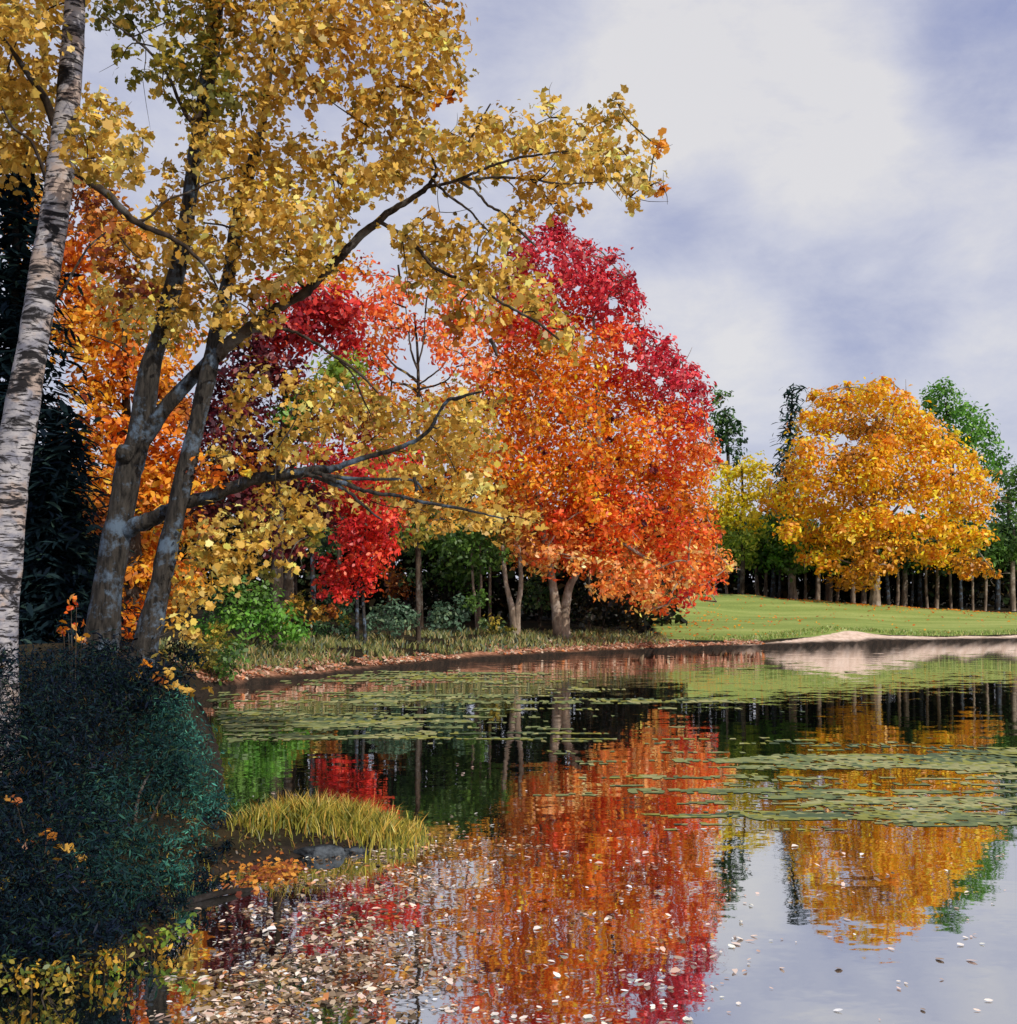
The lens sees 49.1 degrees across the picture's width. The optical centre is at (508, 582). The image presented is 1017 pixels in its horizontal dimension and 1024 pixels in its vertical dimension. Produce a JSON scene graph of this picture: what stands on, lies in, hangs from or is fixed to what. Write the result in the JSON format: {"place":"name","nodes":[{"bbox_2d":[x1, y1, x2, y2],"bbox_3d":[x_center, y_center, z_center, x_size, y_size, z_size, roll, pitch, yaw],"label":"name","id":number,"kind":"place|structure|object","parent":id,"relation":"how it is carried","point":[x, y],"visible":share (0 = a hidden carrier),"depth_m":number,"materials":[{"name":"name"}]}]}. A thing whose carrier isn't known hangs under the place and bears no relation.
{"place":"outdoors","nodes":[
{"label":"outdoors","id":0,"kind":"place"},
{"bbox_2d":[0,639,1016,1023],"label":"water","id":1,"kind":"structure","parent":0,"point":[482,789],"depth_m":10.47,"materials":[{"name":"liquid"}]},
{"bbox_2d":[209,850,330,895],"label":"leaf litter","id":2,"kind":"object","parent":1,"relation":"on","point":[263,873],"visible":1,"depth_m":9.93,"materials":[{"name":"orange plant"}]},
{"bbox_2d":[344,846,368,852],"bbox_3d":[-1.514,2.597,10.797,0.342,0.088,0.168,0,0,0],"label":"rock","id":3,"kind":"object","parent":1,"relation":"in","point":[356,849],"visible":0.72,"depth_m":10.73,"materials":[{"name":"grey stone"}]},
{"bbox_2d":[334,800,426,862],"bbox_3d":[-1.292,2.423,11.206,0.937,0.374,1.836,0,0,0],"label":"sedge tussock","id":4,"kind":"object","parent":1,"relation":"on","point":[377,825],"visible":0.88,"depth_m":11.14,"materials":[{"name":"green plant"}]},
{"bbox_2d":[375,817,434,857],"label":"sedge tussock","id":5,"kind":"object","parent":1,"relation":"on","point":[412,835],"visible":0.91,"depth_m":11.14,"materials":[{"name":"yellow plant"}]},
{"bbox_2d":[99,763,1003,1023],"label":"floating leaves","id":6,"kind":"object","parent":1,"relation":"on","point":[352,938],"visible":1,"depth_m":7.55,"materials":[{"name":"brown plant"}]},
{"bbox_2d":[583,1014,592,1017],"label":"floating leaf","id":7,"kind":"object","parent":1,"relation":"on","point":[588,1016],"visible":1,"depth_m":6.66,"materials":[{"name":"white plant"}]},
{"bbox_2d":[206,668,1016,829],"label":"pond weed","id":8,"kind":"object","parent":1,"relation":"on","point":[934,761],"visible":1,"depth_m":16.46,"materials":[{"name":"green plant"}]},
{"bbox_2d":[0,580,1016,986],"bbox_3d":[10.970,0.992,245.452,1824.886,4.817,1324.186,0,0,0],"label":"ground","id":9,"kind":"structure","parent":0,"point":[266,850],"depth_m":14.30,"materials":[{"name":"brown soil"}]},
{"bbox_2d":[0,875,37,927],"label":"leafy plant","id":10,"kind":"object","parent":9,"relation":"on","point":[11,889],"visible":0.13,"depth_m":7.97,"materials":[{"name":"green plant"}]},
{"bbox_2d":[0,954,80,998],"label":"leafy plant","id":11,"kind":"object","parent":9,"relation":"on","point":[51,968],"visible":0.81,"depth_m":6.98,"materials":[{"name":"yellow plant"}]},
{"bbox_2d":[0,779,83,994],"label":"juniper bush","id":12,"kind":"object","parent":9,"relation":"on","point":[12,928],"visible":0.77,"depth_m":7.68,"materials":[{"name":"green plant"}]},
{"bbox_2d":[4,794,85,900],"bbox_3d":[-3.574,2.064,8.597,0.612,0.879,0.187,0,0,-9],"label":"leafy plant","id":13,"kind":"object","parent":9,"relation":"on","point":[67,846],"visible":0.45,"depth_m":8.60,"materials":[{"name":"orange plant"}]},
{"bbox_2d":[0,152,140,637],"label":"spruce tree","id":14,"kind":"object","parent":9,"relation":"on","point":[14,209],"visible":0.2,"depth_m":20.88,"materials":[{"name":"green plant"}]},
{"bbox_2d":[57,594,90,760],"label":"leafy plant","id":15,"kind":"object","parent":9,"relation":"on","point":[74,626],"visible":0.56,"depth_m":13.00,"materials":[{"name":"orange plant"}]},
{"bbox_2d":[19,399,141,645],"bbox_3d":[-7.664,-1.024,19.134,2.684,4.300,2.903,0,0,-42],"label":"spruce tree","id":16,"kind":"object","parent":9,"relation":"on","point":[59,560],"visible":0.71,"depth_m":18.67,"materials":[{"name":"green plant"}]},
{"bbox_2d":[0,624,176,977],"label":"juniper bush","id":17,"kind":"object","parent":9,"relation":"on","point":[58,801],"visible":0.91,"depth_m":10.17,"materials":[{"name":"green plant"}]},
{"bbox_2d":[70,942,136,982],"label":"leafy plant","id":18,"kind":"object","parent":9,"relation":"on","point":[114,967],"visible":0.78,"depth_m":7.34,"materials":[{"name":"yellow plant"}]},
{"bbox_2d":[0,156,222,641],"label":"autumn tree","id":19,"kind":"object","parent":9,"relation":"on","point":[156,481],"visible":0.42,"depth_m":26.48,"materials":[{"name":"orange plant"}]},
{"bbox_2d":[0,0,232,783],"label":"birch tree","id":20,"kind":"object","parent":9,"relation":"on","point":[59,170],"visible":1,"depth_m":10.88,"materials":[{"name":"white plant"}]},
{"bbox_2d":[43,602,209,744],"bbox_3d":[-5.095,1.143,15.022,2.191,1.734,4.225,0,0,-21],"label":"juniper bush","id":21,"kind":"object","parent":9,"relation":"on","point":[189,654],"visible":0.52,"depth_m":14.28,"materials":[{"name":"green plant"}]},
{"bbox_2d":[69,678,236,939],"bbox_3d":[-3.536,1.883,10.883,1.864,1.436,6.321,0,0,-18],"label":"juniper bush","id":22,"kind":"object","parent":9,"relation":"on","point":[166,758],"visible":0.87,"depth_m":11.57,"materials":[{"name":"green plant"}]},
{"bbox_2d":[121,912,197,953],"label":"leafy plant","id":23,"kind":"object","parent":9,"relation":"on","point":[169,935],"visible":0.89,"depth_m":7.79,"materials":[{"name":"green plant"}]},
{"bbox_2d":[129,649,213,748],"bbox_3d":[-4.314,1.532,14.180,1.080,1.383,0.298,0,0,0],"label":"leafy plant","id":24,"kind":"object","parent":9,"relation":"on","point":[177,684],"visible":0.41,"depth_m":14.19,"materials":[{"name":"orange plant"}]},
{"bbox_2d":[14,784,375,981],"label":"fallen leaves","id":25,"kind":"object","parent":9,"relation":"on","point":[189,855],"visible":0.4,"depth_m":10.57,"materials":[{"name":"orange plant"}]},
{"bbox_2d":[43,782,359,977],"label":"bank grass","id":26,"kind":"structure","parent":9,"relation":"on","point":[214,852],"depth_m":10.67,"materials":[{"name":"green plant"}]},
{"bbox_2d":[185,620,254,685],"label":"bush","id":27,"kind":"object","parent":9,"relation":"on","point":[221,659],"visible":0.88,"depth_m":27.22,"materials":[{"name":"green plant"}]},
{"bbox_2d":[187,882,253,903],"bbox_3d":[-2.390,2.546,9.210,0.631,0.134,0.117,0,0,-37],"label":"log","id":28,"kind":"object","parent":9,"relation":"on","point":[212,894],"visible":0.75,"depth_m":9.21,"materials":[{"name":"wood"}]},
{"bbox_2d":[186,572,315,648],"bbox_3d":[-7.670,0.847,32.635,3.745,2.450,2.647,0,0,-25],"label":"bush","id":29,"kind":"object","parent":9,"relation":"on","point":[244,600],"visible":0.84,"depth_m":32.47,"materials":[{"name":"green plant"}]},
{"bbox_2d":[221,799,290,845],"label":"sedge tussock","id":30,"kind":"object","parent":9,"relation":"on","point":[249,818],"visible":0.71,"depth_m":11.09,"materials":[{"name":"yellow plant"}]},
{"bbox_2d":[253,463,319,617],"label":"woodland tree","id":31,"kind":"object","parent":9,"relation":"on","point":[289,584],"visible":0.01,"depth_m":41.78,"materials":[{"name":"brown plant"}]},
{"bbox_2d":[247,789,330,840],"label":"sedge tussock","id":32,"kind":"object","parent":9,"relation":"on","point":[285,804],"visible":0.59,"depth_m":11.23,"materials":[{"name":"yellow plant"}]},
{"bbox_2d":[185,269,393,646],"bbox_3d":[-7.080,-3.963,34.125,7.190,12.017,4.065,0,0,0],"label":"autumn tree","id":33,"kind":"object","parent":9,"relation":"on","point":[310,314],"visible":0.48,"depth_m":33.67,"materials":[{"name":"red plant"}]},
{"bbox_2d":[269,590,341,630],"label":"bush","id":34,"kind":"object","parent":9,"relation":"on","point":[331,608],"visible":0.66,"depth_m":37.46,"materials":[{"name":"green plant"}]},
{"bbox_2d":[67,0,548,652],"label":"maple tree","id":35,"kind":"object","parent":9,"relation":"on","point":[175,294],"visible":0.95,"depth_m":15.62,"materials":[{"name":"yellow plant"}]},
{"bbox_2d":[264,788,369,845],"bbox_3d":[-1.974,2.358,11.506,1.180,0.503,1.542,0,0,31],"label":"sedge tussock","id":36,"kind":"object","parent":9,"relation":"on","point":[313,818],"visible":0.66,"depth_m":11.26,"materials":[{"name":"green plant"}]},
{"bbox_2d":[291,844,346,857],"bbox_3d":[-1.817,2.584,10.680,0.485,0.171,0.340,0,0,29],"label":"rock","id":37,"kind":"object","parent":9,"relation":"on","point":[325,851],"visible":0.79,"depth_m":10.57,"materials":[{"name":"grey stone"}]},
{"bbox_2d":[298,479,360,626],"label":"woodland tree","id":38,"kind":"object","parent":9,"relation":"on","point":[312,573],"visible":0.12,"depth_m":40.91,"materials":[{"name":"brown plant"}]},
{"bbox_2d":[302,614,357,641],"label":"bush","id":39,"kind":"object","parent":9,"relation":"on","point":[325,632],"visible":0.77,"depth_m":36.68,"materials":[{"name":"green plant"}]},
{"bbox_2d":[305,506,366,609],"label":"woodland tree","id":40,"kind":"object","parent":9,"relation":"on","point":[337,553],"visible":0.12,"depth_m":46.02,"materials":[{"name":"brown plant"}]},
{"bbox_2d":[317,590,360,628],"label":"bush","id":41,"kind":"object","parent":9,"relation":"on","point":[326,602],"visible":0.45,"depth_m":40.87,"materials":[{"name":"green plant"}]},
{"bbox_2d":[306,792,399,847],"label":"sedge tussock","id":42,"kind":"object","parent":9,"relation":"on","point":[350,813],"visible":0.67,"depth_m":11.24,"materials":[{"name":"green plant"}]},
{"bbox_2d":[303,464,418,643],"bbox_3d":[-4.979,-0.991,37.064,3.964,6.299,3.457,0,0,0],"label":"autumn tree","id":43,"kind":"object","parent":9,"relation":"on","point":[366,551],"visible":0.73,"depth_m":36.74,"materials":[{"name":"red plant"}]},
{"bbox_2d":[37,460,688,627],"bbox_3d":[-12.912,-2.244,53.255,42.662,8.781,6.009,0,0,0],"label":"thicket","id":44,"kind":"object","parent":9,"relation":"on","point":[497,588],"visible":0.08,"depth_m":51.47,"materials":[{"name":"green plant"}]},
{"bbox_2d":[342,482,429,618],"bbox_3d":[-5.093,-1.603,50.051,4.850,6.601,3.221,0,0,35],"label":"woodland tree","id":45,"kind":"object","parent":9,"relation":"on","point":[393,565],"visible":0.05,"depth_m":49.85,"materials":[{"name":"brown plant"}]},
{"bbox_2d":[366,595,420,643],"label":"bush","id":46,"kind":"object","parent":9,"relation":"on","point":[378,619],"visible":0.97,"depth_m":37.91,"materials":[{"name":"green plant"}]},
{"bbox_2d":[126,0,672,671],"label":"maple tree","id":47,"kind":"object","parent":9,"relation":"on","point":[306,30],"visible":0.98,"depth_m":14.74,"materials":[{"name":"yellow plant"}]},
{"bbox_2d":[377,560,435,618],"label":"bush","id":48,"kind":"object","parent":9,"relation":"on","point":[396,583],"visible":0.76,"depth_m":46.92,"materials":[{"name":"green plant"}]},
{"bbox_2d":[159,626,669,673],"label":"bank grass","id":49,"kind":"structure","parent":9,"relation":"on","point":[302,649],"depth_m":37.81,"materials":[{"name":"green plant"}]},
{"bbox_2d":[303,250,527,642],"bbox_3d":[-3.252,-4.888,39.180,7.927,14.141,4.966,0,0,0],"label":"autumn tree","id":50,"kind":"object","parent":9,"relation":"on","point":[380,313],"visible":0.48,"depth_m":38.93,"materials":[{"name":"orange plant"}]},
{"bbox_2d":[385,500,471,626],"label":"woodland tree","id":51,"kind":"object","parent":9,"relation":"on","point":[426,545],"visible":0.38,"depth_m":44.93,"materials":[{"name":"green plant"}]},
{"bbox_2d":[399,485,495,621],"bbox_3d":[-2.354,-1.389,48.953,3.360,6.384,5.438,0,0,39],"label":"woodland tree","id":52,"kind":"object","parent":9,"relation":"on","point":[410,554],"visible":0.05,"depth_m":48.22,"materials":[{"name":"green plant"}]},
{"bbox_2d":[422,555,488,622],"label":"bush","id":53,"kind":"object","parent":9,"relation":"on","point":[462,575],"visible":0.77,"depth_m":47.69,"materials":[{"name":"green plant"}]},
{"bbox_2d":[424,585,491,633],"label":"bush","id":54,"kind":"object","parent":9,"relation":"on","point":[470,606],"visible":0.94,"depth_m":42.03,"materials":[{"name":"green plant"}]},
{"bbox_2d":[430,518,502,629],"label":"woodland tree","id":55,"kind":"object","parent":9,"relation":"on","point":[490,547],"visible":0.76,"depth_m":44.15,"materials":[{"name":"green plant"}]},
{"bbox_2d":[168,635,765,682],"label":"fallen leaves","id":56,"kind":"object","parent":9,"relation":"on","point":[204,677],"visible":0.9,"depth_m":35.96,"materials":[{"name":"brown plant"}]},
{"bbox_2d":[465,526,526,623],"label":"woodland tree","id":57,"kind":"object","parent":9,"relation":"on","point":[498,563],"visible":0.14,"depth_m":47.03,"materials":[{"name":"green plant"}]},
{"bbox_2d":[477,613,518,634],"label":"bush","id":58,"kind":"object","parent":9,"relation":"on","point":[498,628],"visible":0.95,"depth_m":42.05,"materials":[{"name":"green plant"}]},
{"bbox_2d":[486,522,547,634],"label":"woodland tree","id":59,"kind":"object","parent":9,"relation":"on","point":[515,615],"visible":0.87,"depth_m":42.90,"materials":[{"name":"brown plant"}]},
{"bbox_2d":[521,564,561,630],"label":"bush","id":60,"kind":"object","parent":9,"relation":"on","point":[538,589],"visible":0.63,"depth_m":46.95,"materials":[{"name":"green plant"}]},
{"bbox_2d":[566,547,608,628],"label":"woodland tree","id":61,"kind":"object","parent":9,"relation":"on","point":[588,580],"visible":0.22,"depth_m":47.98,"materials":[{"name":"green plant"}]},
{"bbox_2d":[451,212,738,638],"bbox_3d":[3.667,-6.207,44.295,11.981,17.083,8.407,0,0,0],"label":"autumn tree","id":62,"kind":"object","parent":9,"relation":"on","point":[597,462],"visible":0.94,"depth_m":43.02,"materials":[{"name":"orange plant"}]},
{"bbox_2d":[570,580,652,634],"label":"bush","id":63,"kind":"object","parent":9,"relation":"on","point":[620,615],"visible":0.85,"depth_m":46.42,"materials":[{"name":"green plant"}]},
{"bbox_2d":[599,560,636,631],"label":"woodland tree","id":64,"kind":"object","parent":9,"relation":"on","point":[615,580],"visible":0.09,"depth_m":49.05,"materials":[{"name":"green plant"}]},
{"bbox_2d":[699,385,747,589],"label":"pine tree","id":65,"kind":"object","parent":9,"relation":"on","point":[727,421],"visible":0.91,"depth_m":77.88,"materials":[{"name":"green plant"}]},
{"bbox_2d":[710,520,752,593],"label":"tree","id":66,"kind":"object","parent":9,"relation":"on","point":[726,585],"visible":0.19,"depth_m":72.17,"materials":[{"name":"green plant"}]},
{"bbox_2d":[715,510,759,593],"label":"tree","id":67,"kind":"object","parent":9,"relation":"on","point":[738,581],"visible":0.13,"depth_m":72.84,"materials":[{"name":"green plant"}]},
{"bbox_2d":[745,512,772,594],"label":"tree","id":68,"kind":"object","parent":9,"relation":"on","point":[757,592],"visible":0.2,"depth_m":74.03,"materials":[{"name":"green plant"}]},
{"bbox_2d":[752,509,785,596],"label":"tree","id":69,"kind":"object","parent":9,"relation":"on","point":[765,582],"visible":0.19,"depth_m":73.93,"materials":[{"name":"green plant"}]},
{"bbox_2d":[745,510,794,598],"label":"tree","id":70,"kind":"object","parent":9,"relation":"on","point":[770,557],"visible":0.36,"depth_m":71.72,"materials":[{"name":"green plant"}]},
{"bbox_2d":[745,507,800,597],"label":"tree","id":71,"kind":"object","parent":9,"relation":"on","point":[773,587],"visible":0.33,"depth_m":72.11,"materials":[{"name":"green plant"}]},
{"bbox_2d":[764,515,814,598],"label":"tree","id":72,"kind":"object","parent":9,"relation":"on","point":[791,569],"visible":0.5,"depth_m":71.23,"materials":[{"name":"green plant"}]},
{"bbox_2d":[763,383,816,592],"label":"pine tree","id":73,"kind":"object","parent":9,"relation":"on","point":[790,435],"visible":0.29,"depth_m":79.83,"materials":[{"name":"green plant"}]},
{"bbox_2d":[582,505,1016,607],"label":"undergrowth","id":74,"kind":"object","parent":9,"relation":"on","point":[844,596],"visible":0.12,"depth_m":75.70,"materials":[{"name":"green plant"}]},
{"bbox_2d":[798,512,824,598],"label":"tree","id":75,"kind":"object","parent":9,"relation":"on","point":[805,583],"visible":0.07,"depth_m":73.86,"materials":[{"name":"brown plant"}]},
{"bbox_2d":[803,520,833,599],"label":"tree","id":76,"kind":"object","parent":9,"relation":"on","point":[817,587],"visible":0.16,"depth_m":72.33,"materials":[{"name":"green plant"}]},
{"bbox_2d":[824,549,845,601],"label":"tree","id":77,"kind":"object","parent":9,"relation":"on","point":[828,592],"visible":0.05,"depth_m":73.95,"materials":[{"name":"brown plant"}]},
{"bbox_2d":[819,513,851,601],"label":"tree","id":78,"kind":"object","parent":9,"relation":"on","point":[837,597],"visible":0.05,"depth_m":73.27,"materials":[{"name":"green plant"}]},
{"bbox_2d":[831,531,879,603],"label":"tree","id":79,"kind":"object","parent":9,"relation":"on","point":[852,597],"visible":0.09,"depth_m":71.85,"materials":[{"name":"brown plant"}]},
{"bbox_2d":[860,523,882,603],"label":"tree","id":80,"kind":"object","parent":9,"relation":"on","point":[863,600],"visible":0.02,"depth_m":73.09,"materials":[{"name":"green plant"}]},
{"bbox_2d":[863,512,903,604],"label":"tree","id":81,"kind":"object","parent":9,"relation":"on","point":[887,592],"visible":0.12,"depth_m":72.07,"materials":[{"name":"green plant"}]},
{"bbox_2d":[877,533,918,605],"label":"tree","id":82,"kind":"object","parent":9,"relation":"on","point":[897,599],"visible":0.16,"depth_m":72.16,"materials":[{"name":"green plant"}]},
{"bbox_2d":[890,510,924,606],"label":"tree","id":83,"kind":"object","parent":9,"relation":"on","point":[904,597],"visible":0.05,"depth_m":73.61,"materials":[{"name":"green plant"}]},
{"bbox_2d":[899,534,929,606],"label":"tree","id":84,"kind":"object","parent":9,"relation":"on","point":[912,585],"visible":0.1,"depth_m":73.67,"materials":[{"name":"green plant"}]},
{"bbox_2d":[912,516,927,607],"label":"tree","id":85,"kind":"object","parent":9,"relation":"on","point":[919,594],"visible":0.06,"depth_m":73.79,"materials":[{"name":"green plant"}]},
{"bbox_2d":[910,514,935,607],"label":"tree","id":86,"kind":"object","parent":9,"relation":"on","point":[925,586],"visible":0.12,"depth_m":73.13,"materials":[{"name":"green plant"}]},
{"bbox_2d":[917,516,956,608],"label":"tree","id":87,"kind":"object","parent":9,"relation":"on","point":[936,603],"visible":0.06,"depth_m":72.88,"materials":[{"name":"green plant"}]},
{"bbox_2d":[928,515,965,608],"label":"tree","id":88,"kind":"object","parent":9,"relation":"on","point":[950,587],"visible":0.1,"depth_m":73.28,"materials":[{"name":"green plant"}]},
{"bbox_2d":[944,515,965,608],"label":"tree","id":89,"kind":"object","parent":9,"relation":"on","point":[960,596],"visible":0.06,"depth_m":73.92,"materials":[{"name":"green plant"}]},
{"bbox_2d":[919,376,1012,601],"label":"autumn tree","id":90,"kind":"object","parent":9,"relation":"on","point":[950,416],"visible":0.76,"depth_m":79.80,"materials":[{"name":"green plant"}]},
{"bbox_2d":[949,518,995,610],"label":"tree","id":91,"kind":"object","parent":9,"relation":"on","point":[972,581],"visible":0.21,"depth_m":71.55,"materials":[{"name":"green plant"}]},
{"bbox_2d":[968,517,1014,610],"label":"tree","id":92,"kind":"object","parent":9,"relation":"on","point":[991,550],"visible":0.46,"depth_m":71.47,"materials":[{"name":"green plant"}]},
{"bbox_2d":[981,457,1016,607],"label":"autumn tree","id":93,"kind":"object","parent":9,"relation":"on","point":[1011,494],"visible":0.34,"depth_m":75.71,"materials":[{"name":"green plant"}]},
{"bbox_2d":[983,510,1016,609],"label":"tree","id":94,"kind":"object","parent":9,"relation":"on","point":[997,594],"visible":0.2,"depth_m":73.99,"materials":[{"name":"green plant"}]},
{"bbox_2d":[989,512,1016,610],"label":"tree","id":95,"kind":"object","parent":9,"relation":"on","point":[1012,551],"visible":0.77,"depth_m":72.69,"materials":[{"name":"green plant"}]},
{"bbox_2d":[0,0,1016,581],"label":"sky","id":96,"kind":"structure","parent":0,"point":[841,206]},
{"bbox_2d":[640,594,1016,639],"bbox_3d":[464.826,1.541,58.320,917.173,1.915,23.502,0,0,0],"label":"lawn","id":97,"kind":"structure","parent":0,"point":[730,606],"depth_m":59.15,"materials":[{"name":"green plant"}]},
{"bbox_2d":[696,450,778,594],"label":"autumn tree","id":98,"kind":"object","parent":97,"relation":"on","point":[743,498],"visible":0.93,"depth_m":68.50,"materials":[{"name":"yellow plant"}]},
{"bbox_2d":[624,593,1015,636],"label":"fallen leaves","id":99,"kind":"object","parent":97,"relation":"on","point":[705,620],"visible":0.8,"depth_m":59.76,"materials":[{"name":"orange plant"}]},
{"bbox_2d":[753,373,1014,605],"bbox_3d":[22.606,-5.608,65.699,16.203,14.046,9.593,0,0,0],"label":"autumn tree","id":100,"kind":"object","parent":97,"relation":"on","point":[852,524],"visible":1,"depth_m":64.32,"materials":[{"name":"yellow plant"}]},
{"bbox_2d":[711,630,1016,646],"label":"sand shore","id":101,"kind":"structure","parent":0,"point":[847,636],"depth_m":49.51,"materials":[{"name":"beige sand"}]},
{"bbox_2d":[683,625,1016,640],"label":"bank grass","id":102,"kind":"structure","parent":101,"relation":"on","point":[757,636],"depth_m":50.70,"materials":[{"name":"green plant"}]}
]}

